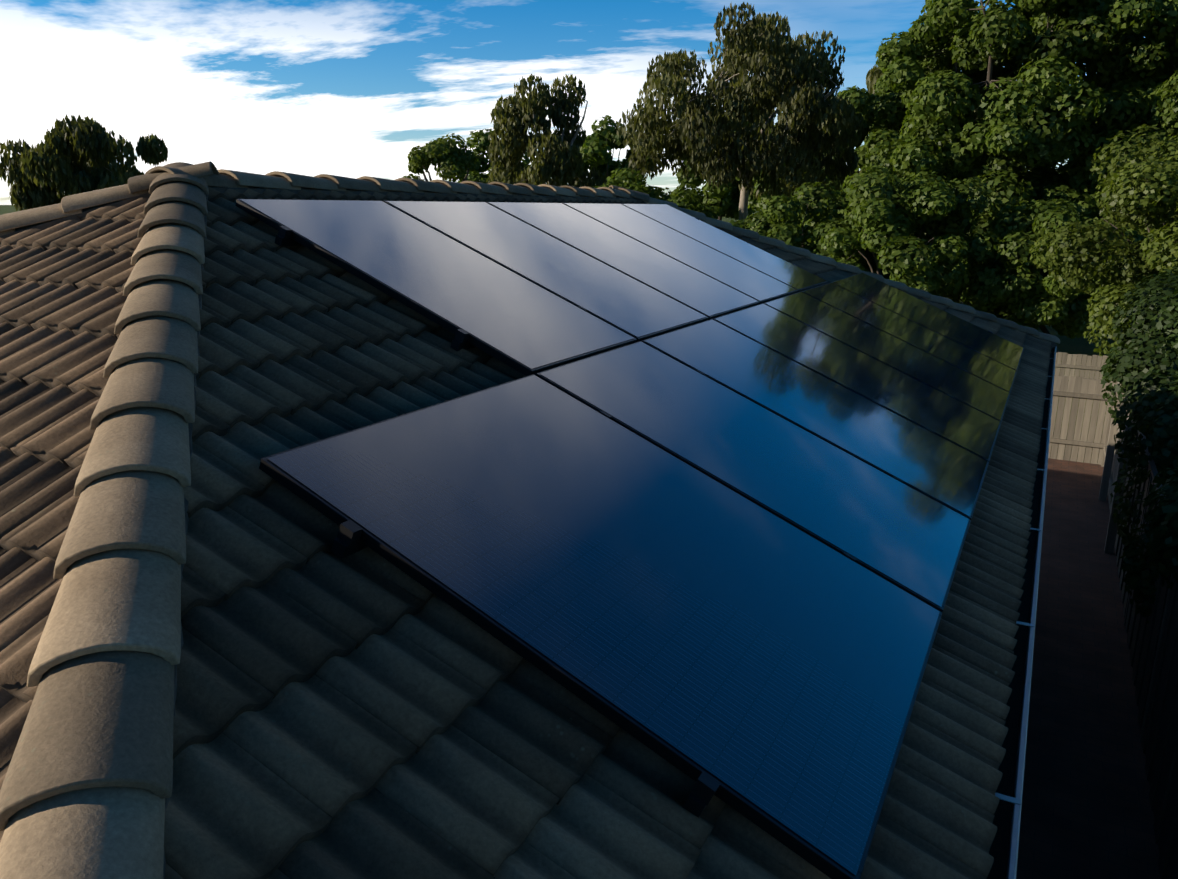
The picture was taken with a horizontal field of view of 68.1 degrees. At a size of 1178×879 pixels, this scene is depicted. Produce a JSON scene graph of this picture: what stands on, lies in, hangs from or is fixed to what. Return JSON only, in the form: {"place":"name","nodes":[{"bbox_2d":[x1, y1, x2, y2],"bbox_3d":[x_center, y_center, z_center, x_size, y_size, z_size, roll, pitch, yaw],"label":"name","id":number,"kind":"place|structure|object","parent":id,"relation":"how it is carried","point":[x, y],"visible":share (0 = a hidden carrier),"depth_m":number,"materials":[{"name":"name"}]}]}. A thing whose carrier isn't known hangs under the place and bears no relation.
{"place":"outdoors","nodes":[
{"label":"outdoors","id":0,"kind":"place"},
{"bbox_2d":[447,129,530,182],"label":"tree","id":1,"kind":"object","parent":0,"point":[478,169],"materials":[{"name":"green plant"}]},
{"bbox_2d":[0,0,1144,204],"label":"sky","id":2,"kind":"structure","parent":0,"point":[344,88],"materials":[{"name":"blue"}]},
{"bbox_2d":[0,205,1160,462],"bbox_3d":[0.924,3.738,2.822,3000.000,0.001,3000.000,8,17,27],"label":"ground","id":3,"kind":"structure","parent":0,"point":[1076,345],"depth_m":28.93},
{"bbox_2d":[0,114,167,210],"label":"eucalyptus","id":4,"kind":"object","parent":3,"relation":"on","point":[57,165],"depth_m":47.02,"materials":[{"name":"green plant"}]},
{"bbox_2d":[402,133,487,183],"bbox_3d":[-4.968,-6.941,29.731,3.455,6.663,3.322,8,17,27],"label":"tree","id":5,"kind":"object","parent":3,"relation":"on","point":[451,154],"depth_m":28.60,"materials":[{"name":"green plant"}]},
{"bbox_2d":[483,74,607,187],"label":"eucalyptus","id":6,"kind":"object","parent":3,"relation":"on","point":[555,164],"depth_m":42.77,"materials":[{"name":"green plant"}]},
{"bbox_2d":[593,168,717,218],"bbox_3d":[2.280,-8.459,37.159,7.472,5.932,7.239,8,17,27],"label":"tree","id":7,"kind":"object","parent":3,"relation":"on","point":[692,199],"depth_m":35.69,"materials":[{"name":"green plant"}]},
{"bbox_2d":[616,2,863,221],"bbox_3d":[6.452,-11.513,37.132,10.524,11.818,11.228,8,17,27],"label":"eucalyptus","id":8,"kind":"object","parent":3,"relation":"on","point":[770,58],"depth_m":33.84,"materials":[{"name":"green plant"}]},
{"bbox_2d":[728,181,895,277],"bbox_3d":[7.261,-6.206,30.236,6.688,5.211,7.007,8,17,27],"label":"tree","id":9,"kind":"object","parent":3,"relation":"on","point":[819,201],"depth_m":28.77,"materials":[{"name":"green plant"}]},
{"bbox_2d":[813,165,1003,312],"bbox_3d":[9.711,-5.391,26.748,5.954,5.789,6.438,8,17,27],"label":"tree","id":10,"kind":"object","parent":3,"relation":"on","point":[878,214],"depth_m":25.22,"materials":[{"name":"green plant"}]},
{"bbox_2d":[850,64,1009,179],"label":"tree","id":11,"kind":"object","parent":3,"relation":"on","point":[874,74],"depth_m":54.89,"materials":[{"name":"green plant"}]},
{"bbox_2d":[862,0,1172,302],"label":"tree","id":12,"kind":"object","parent":3,"relation":"on","point":[1035,124],"depth_m":28.33,"materials":[{"name":"green plant"}]},
{"bbox_2d":[962,199,1158,354],"bbox_3d":[14.073,-4.768,26.098,5.513,4.684,6.113,8,17,27],"label":"tree","id":13,"kind":"object","parent":3,"relation":"on","point":[1042,299],"depth_m":24.91,"materials":[{"name":"green plant"}]},
{"bbox_2d":[1053,352,1108,394],"bbox_3d":[11.225,-1.691,21.419,28.050,1.000,0.151,8,17,27],"label":"fence","id":14,"kind":"object","parent":3,"relation":"on","point":[1078,366],"visible":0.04,"depth_m":21.10,"materials":[{"name":"beige wood"}]},
{"bbox_2d":[1048,376,1116,466],"bbox_3d":[2.352,-1.238,18.444,15.170,1.550,0.151,8,17,27],"label":"fence","id":15,"kind":"object","parent":3,"relation":"on","point":[1076,442],"visible":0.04,"depth_m":15.31,"materials":[{"name":"beige wood"}]},
{"bbox_2d":[1029,124,1177,356],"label":"tree","id":16,"kind":"object","parent":3,"relation":"on","point":[1114,263],"depth_m":19.09,"materials":[{"name":"green plant"}]},
{"bbox_2d":[1099,265,1177,454],"bbox_3d":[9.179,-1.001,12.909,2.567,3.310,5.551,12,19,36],"label":"hedge","id":17,"kind":"object","parent":3,"relation":"on","point":[1152,333],"visible":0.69,"depth_m":11.98,"materials":[{"name":"green plant"}]},
{"bbox_2d":[1110,369,1177,623],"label":"hedge","id":18,"kind":"object","parent":3,"relation":"on","point":[1159,536],"visible":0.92,"depth_m":8.77,"materials":[{"name":"green plant"}]},
{"bbox_2d":[1124,430,1177,741],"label":"fence rail","id":19,"kind":"object","parent":3,"relation":"on","point":[1152,466],"visible":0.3,"depth_m":7.29,"materials":[{"name":"grey"}]},
{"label":"far wood","id":20,"kind":"object","parent":3,"relation":"on","visible":0},
{"bbox_2d":[711,109,791,211],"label":"tree","id":21,"kind":"object","parent":20,"relation":"attached to","point":[753,202],"visible":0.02,"depth_m":93.99,"materials":[{"name":"green plant"}]},
{"bbox_2d":[570,115,658,190],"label":"tree","id":22,"kind":"object","parent":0,"point":[593,149],"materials":[{"name":"green plant"}]},
{"bbox_2d":[676,131,757,220],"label":"tree","id":23,"kind":"object","parent":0,"point":[719,202],"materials":[{"name":"green plant"}]},
{"bbox_2d":[781,76,968,233],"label":"tree","id":24,"kind":"object","parent":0,"point":[871,138],"depth_m":44.41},
{"bbox_2d":[986,352,1053,878],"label":"gutter dirt","id":25,"kind":"structure","parent":0,"point":[999,844],"depth_m":3.13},
{"bbox_2d":[1051,90,1103,178],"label":"tree","id":26,"kind":"object","parent":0,"point":[1066,163],"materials":[{"name":"green plant"}]},
{"bbox_2d":[1016,458,1159,878],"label":"path","id":27,"kind":"structure","parent":0,"point":[1087,812],"depth_m":7.70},
{"bbox_2d":[1098,382,1133,553],"bbox_3d":[7.893,0.145,13.124,0.151,1.700,4.650,8,17,27],"label":"fence","id":28,"kind":"object","parent":27,"relation":"on","point":[1112,466],"visible":0.33,"depth_m":13.07,"materials":[{"name":"brown wood"}]},
{"bbox_2d":[1063,0,1177,278],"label":"tree","id":29,"kind":"object","parent":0,"point":[1150,53],"depth_m":27.78,"materials":[{"name":"green plant"}]},
{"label":"fascia","id":30,"kind":"object","parent":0,"visible":0},
{"bbox_2d":[1005,347,1056,878],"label":"gutter","id":31,"kind":"object","parent":30,"relation":"on","point":[1012,851],"visible":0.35,"depth_m":3.02,"materials":[{"name":"grey metal"}]},
{"bbox_2d":[0,246,408,792],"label":"roof","id":32,"kind":"structure","parent":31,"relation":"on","point":[195,443],"depth_m":3.03,"materials":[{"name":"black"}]},
{"bbox_2d":[0,197,148,841],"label":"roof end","id":33,"kind":"structure","parent":32,"relation":"on","point":[66,292],"depth_m":2.77,"materials":[{"name":"tile"}]},
{"bbox_2d":[0,190,150,238],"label":"hip mortar","id":34,"kind":"object","parent":33,"relation":"on","point":[49,224],"visible":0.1,"depth_m":4.23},
{"bbox_2d":[0,161,219,235],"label":"hip","id":35,"kind":"object","parent":34,"relation":"on","point":[70,205],"visible":0.85,"depth_m":4.25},
{"bbox_2d":[208,186,635,201],"bbox_3d":[-0.849,-1.836,6.654,0.258,0.150,5.400,8,17,27],"label":"ridge mortar","id":36,"kind":"object","parent":32,"relation":"on","point":[260,190],"visible":0.15,"depth_m":5.34,"materials":[{"name":"grey concrete"}]},
{"bbox_2d":[145,166,634,197],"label":"ridge","id":37,"kind":"structure","parent":36,"relation":"on","point":[239,179],"depth_m":5.57,"materials":[{"name":"grey tile"}]},
{"bbox_2d":[164,187,1051,878],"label":"roof","id":38,"kind":"structure","parent":32,"relation":"on","point":[466,747],"depth_m":2.07,"materials":[{"name":"tile"}]},
{"bbox_2d":[0,162,208,878],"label":"hip","id":39,"kind":"object","parent":38,"relation":"on","point":[86,790],"visible":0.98,"depth_m":1.78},
{"bbox_2d":[62,194,208,878],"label":"hip mortar","id":40,"kind":"object","parent":38,"relation":"on","point":[190,428],"visible":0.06,"depth_m":2.22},
{"bbox_2d":[235,199,1023,878],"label":"solar panel frames","id":41,"kind":"structure","parent":38,"relation":"on","point":[801,847],"depth_m":2.51,"materials":[{"name":"black metal"}]},
{"bbox_2d":[240,199,1022,874],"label":"solar panels","id":42,"kind":"object","parent":41,"relation":"in","point":[766,661],"visible":0.92,"depth_m":3.22,"materials":[{"name":"black glass"}]},
{"bbox_2d":[275,217,992,817],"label":"pv rails","id":43,"kind":"object","parent":38,"relation":"on","point":[349,543],"visible":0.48,"depth_m":2.26,"materials":[{"name":"grey metal"}]},
{"bbox_2d":[608,185,1059,343],"bbox_3d":[2.918,-1.875,9.683,5.605,1.762,0.269,-3,15,-14],"label":"hip","id":44,"kind":"object","parent":38,"relation":"on","point":[756,236],"visible":0.65,"depth_m":9.52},
{"bbox_2d":[634,199,1056,352],"bbox_3d":[2.971,-1.787,9.720,5.426,1.800,0.258,-3,15,-14],"label":"hip mortar","id":45,"kind":"object","parent":38,"relation":"on","point":[1054,345],"visible":0.15,"depth_m":9.85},
{"bbox_2d":[995,358,1055,804],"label":"gutter brackets","id":46,"kind":"object","parent":31,"relation":"attached to","point":[1009,799],"visible":0.46,"depth_m":2.45,"materials":[{"name":"grey metal"}]}
]}

